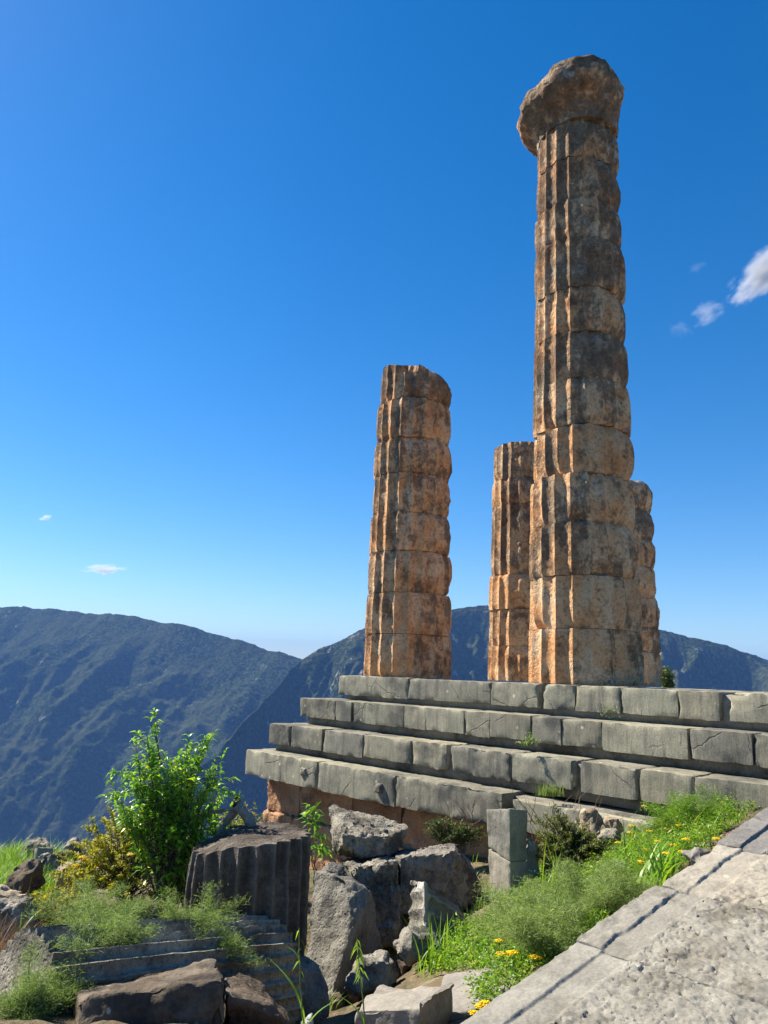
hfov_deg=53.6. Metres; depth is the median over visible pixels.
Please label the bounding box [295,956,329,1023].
boulder
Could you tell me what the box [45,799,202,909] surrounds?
yellow shrub
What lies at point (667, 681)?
pine tree
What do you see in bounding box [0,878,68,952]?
dry grass
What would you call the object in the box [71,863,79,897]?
yellow flower
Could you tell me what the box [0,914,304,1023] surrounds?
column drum
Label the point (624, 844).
grass tuft
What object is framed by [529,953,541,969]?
yellow flower
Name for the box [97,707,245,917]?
green bush
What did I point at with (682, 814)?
feathery weed
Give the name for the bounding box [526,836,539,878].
stone slab
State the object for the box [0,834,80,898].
grass
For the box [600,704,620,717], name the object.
step weed
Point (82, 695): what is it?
mountain
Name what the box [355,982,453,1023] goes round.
stone slab
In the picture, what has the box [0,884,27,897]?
boulder
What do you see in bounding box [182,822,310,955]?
column drum
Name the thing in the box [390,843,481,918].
stone block
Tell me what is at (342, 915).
boulder
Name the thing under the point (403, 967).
stone
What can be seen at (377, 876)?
stone block
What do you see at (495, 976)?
leafy weeds
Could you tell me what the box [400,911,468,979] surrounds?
grass tuft
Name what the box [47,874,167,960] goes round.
fennel plant
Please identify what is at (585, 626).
doric column
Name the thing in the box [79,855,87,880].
yellow flower
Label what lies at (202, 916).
fennel plant
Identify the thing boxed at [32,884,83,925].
yellow shrub
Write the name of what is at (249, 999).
boulder
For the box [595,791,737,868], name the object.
leafy weeds
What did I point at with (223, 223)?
sky
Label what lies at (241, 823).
yellow shrub
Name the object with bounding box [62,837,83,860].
boulder
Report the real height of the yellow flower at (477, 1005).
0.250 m
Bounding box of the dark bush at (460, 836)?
[421,815,487,851]
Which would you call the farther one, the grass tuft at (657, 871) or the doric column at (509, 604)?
the doric column at (509, 604)
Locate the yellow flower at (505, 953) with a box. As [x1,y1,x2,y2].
[503,950,515,975]
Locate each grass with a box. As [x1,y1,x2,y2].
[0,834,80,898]
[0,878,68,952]
[465,802,754,969]
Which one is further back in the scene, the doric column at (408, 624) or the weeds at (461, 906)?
the doric column at (408, 624)
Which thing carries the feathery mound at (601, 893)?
on the ground at (409, 979)
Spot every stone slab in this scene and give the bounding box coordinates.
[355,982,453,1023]
[441,966,516,1020]
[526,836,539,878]
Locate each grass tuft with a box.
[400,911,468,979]
[532,780,564,796]
[540,838,572,890]
[575,811,659,870]
[600,826,691,892]
[627,798,747,835]
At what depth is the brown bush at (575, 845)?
8.29 m
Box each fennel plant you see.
[0,933,103,1021]
[16,876,159,926]
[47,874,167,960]
[149,880,272,967]
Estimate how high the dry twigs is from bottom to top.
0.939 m
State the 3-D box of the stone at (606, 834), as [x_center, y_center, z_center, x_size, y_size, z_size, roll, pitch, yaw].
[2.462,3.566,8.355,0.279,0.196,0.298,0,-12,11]
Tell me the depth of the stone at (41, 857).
9.61 m
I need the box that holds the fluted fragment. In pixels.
[407,880,465,935]
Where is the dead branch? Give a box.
[199,796,255,835]
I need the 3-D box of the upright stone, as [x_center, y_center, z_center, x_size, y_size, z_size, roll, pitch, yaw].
[1.290,3.567,7.921,0.333,0.978,0.468,-7,-15,37]
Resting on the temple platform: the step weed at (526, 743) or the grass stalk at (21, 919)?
the step weed at (526, 743)
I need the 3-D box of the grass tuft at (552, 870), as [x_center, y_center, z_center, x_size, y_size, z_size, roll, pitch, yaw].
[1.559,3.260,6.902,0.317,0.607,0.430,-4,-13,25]
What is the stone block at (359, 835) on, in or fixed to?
on the stone block at (377, 876)
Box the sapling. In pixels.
[297,801,337,873]
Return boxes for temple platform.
[245,675,767,870]
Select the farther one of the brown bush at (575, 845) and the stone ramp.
the brown bush at (575, 845)
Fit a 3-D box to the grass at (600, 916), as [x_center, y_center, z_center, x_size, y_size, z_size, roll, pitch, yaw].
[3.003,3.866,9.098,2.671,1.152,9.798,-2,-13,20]
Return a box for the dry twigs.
[438,772,611,847]
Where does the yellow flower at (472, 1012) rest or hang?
on the ground at (409, 979)
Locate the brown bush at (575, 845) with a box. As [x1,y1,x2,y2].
[533,802,616,876]
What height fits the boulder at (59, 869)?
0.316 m
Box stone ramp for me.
[461,807,767,1023]
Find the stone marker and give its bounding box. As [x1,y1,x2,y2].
[34,847,52,858]
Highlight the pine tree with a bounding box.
[661,666,675,687]
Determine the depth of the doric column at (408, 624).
15.04 m
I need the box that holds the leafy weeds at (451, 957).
[414,911,498,975]
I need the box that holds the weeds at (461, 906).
[305,853,500,1009]
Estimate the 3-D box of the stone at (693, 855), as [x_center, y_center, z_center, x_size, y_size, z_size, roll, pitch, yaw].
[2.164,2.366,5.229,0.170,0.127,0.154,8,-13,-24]
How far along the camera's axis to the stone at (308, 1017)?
4.08 m
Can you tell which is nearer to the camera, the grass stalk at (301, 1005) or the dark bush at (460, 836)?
the grass stalk at (301, 1005)
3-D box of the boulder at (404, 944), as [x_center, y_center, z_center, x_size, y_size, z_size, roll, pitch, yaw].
[0.303,3.835,6.717,0.457,0.322,0.498,2,-12,0]
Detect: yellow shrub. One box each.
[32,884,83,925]
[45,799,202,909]
[217,802,262,825]
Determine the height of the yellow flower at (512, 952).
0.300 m
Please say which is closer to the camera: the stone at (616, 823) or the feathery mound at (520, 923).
the feathery mound at (520, 923)
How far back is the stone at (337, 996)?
6.79 m
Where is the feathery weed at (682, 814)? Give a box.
[621,781,735,839]
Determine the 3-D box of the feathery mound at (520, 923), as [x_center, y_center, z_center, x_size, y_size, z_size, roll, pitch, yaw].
[0.960,2.786,5.309,0.753,0.724,1.563,4,-12,-10]
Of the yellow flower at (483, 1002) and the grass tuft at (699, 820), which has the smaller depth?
the yellow flower at (483, 1002)
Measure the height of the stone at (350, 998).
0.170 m
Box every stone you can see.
[37,852,50,865]
[43,851,66,879]
[301,1013,312,1023]
[329,992,342,1010]
[345,992,361,1004]
[396,960,411,975]
[487,808,528,899]
[579,807,602,834]
[595,828,620,844]
[602,816,622,832]
[682,847,710,864]
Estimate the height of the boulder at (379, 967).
0.449 m
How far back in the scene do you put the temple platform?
11.09 m
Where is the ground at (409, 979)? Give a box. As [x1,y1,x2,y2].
[0,806,767,1023]
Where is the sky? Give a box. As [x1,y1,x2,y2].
[0,0,767,659]
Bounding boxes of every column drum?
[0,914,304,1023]
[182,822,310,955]
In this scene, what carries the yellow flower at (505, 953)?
on the ground at (409, 979)
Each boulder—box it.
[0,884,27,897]
[0,893,40,941]
[5,858,45,894]
[17,837,55,859]
[55,862,73,890]
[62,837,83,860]
[73,959,224,1023]
[223,972,291,1023]
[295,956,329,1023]
[307,870,382,996]
[321,862,344,875]
[344,949,398,996]
[393,925,442,966]
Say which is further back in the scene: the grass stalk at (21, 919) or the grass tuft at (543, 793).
the grass tuft at (543, 793)
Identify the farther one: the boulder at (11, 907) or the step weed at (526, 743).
the step weed at (526, 743)
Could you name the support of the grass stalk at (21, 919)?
on the ground at (409, 979)
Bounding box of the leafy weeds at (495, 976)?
[461,931,566,1009]
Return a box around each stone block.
[329,804,407,859]
[340,856,404,949]
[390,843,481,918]
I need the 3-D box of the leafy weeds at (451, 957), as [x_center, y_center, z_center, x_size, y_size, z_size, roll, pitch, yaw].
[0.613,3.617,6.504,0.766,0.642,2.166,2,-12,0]
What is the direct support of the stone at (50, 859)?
on the ground at (409, 979)
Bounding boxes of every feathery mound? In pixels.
[459,862,590,960]
[491,850,667,925]
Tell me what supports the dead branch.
on the column drum at (266, 865)
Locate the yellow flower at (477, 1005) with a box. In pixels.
[474,1003,483,1008]
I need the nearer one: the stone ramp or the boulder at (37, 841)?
the stone ramp
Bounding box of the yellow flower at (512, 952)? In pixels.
[507,950,519,963]
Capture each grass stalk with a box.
[19,877,42,931]
[272,928,332,1023]
[343,938,368,1023]
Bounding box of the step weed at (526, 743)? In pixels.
[518,732,540,747]
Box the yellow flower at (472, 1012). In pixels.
[468,1010,477,1014]
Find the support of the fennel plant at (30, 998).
on the ground at (409, 979)
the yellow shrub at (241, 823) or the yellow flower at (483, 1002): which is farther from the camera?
the yellow shrub at (241, 823)
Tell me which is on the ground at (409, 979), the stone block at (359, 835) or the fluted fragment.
the fluted fragment
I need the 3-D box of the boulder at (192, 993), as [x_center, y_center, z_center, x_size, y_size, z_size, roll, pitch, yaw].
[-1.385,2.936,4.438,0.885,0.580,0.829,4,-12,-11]
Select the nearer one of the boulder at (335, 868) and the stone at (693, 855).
the stone at (693, 855)
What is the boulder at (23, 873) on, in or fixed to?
on the ground at (409, 979)
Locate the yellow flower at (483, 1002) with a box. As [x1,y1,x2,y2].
[478,1000,490,1006]
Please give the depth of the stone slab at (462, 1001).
4.71 m
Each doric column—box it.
[363,364,451,678]
[488,441,533,681]
[517,54,643,686]
[629,480,662,685]
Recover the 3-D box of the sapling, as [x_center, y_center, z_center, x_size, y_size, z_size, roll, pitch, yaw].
[-0.745,3.651,8.312,0.528,0.924,0.461,2,-12,0]
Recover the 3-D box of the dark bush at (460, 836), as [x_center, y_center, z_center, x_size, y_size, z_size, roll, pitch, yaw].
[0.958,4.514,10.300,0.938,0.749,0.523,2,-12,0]
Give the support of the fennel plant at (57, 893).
on the ground at (409, 979)
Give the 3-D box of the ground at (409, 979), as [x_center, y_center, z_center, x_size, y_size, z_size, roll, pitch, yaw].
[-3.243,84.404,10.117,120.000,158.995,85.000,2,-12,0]
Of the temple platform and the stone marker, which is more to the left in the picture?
the stone marker
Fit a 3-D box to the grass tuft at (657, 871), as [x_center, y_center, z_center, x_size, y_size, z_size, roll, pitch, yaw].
[2.145,2.716,5.961,1.105,0.562,1.018,2,-12,0]
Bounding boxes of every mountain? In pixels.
[0,606,301,854]
[189,605,767,842]

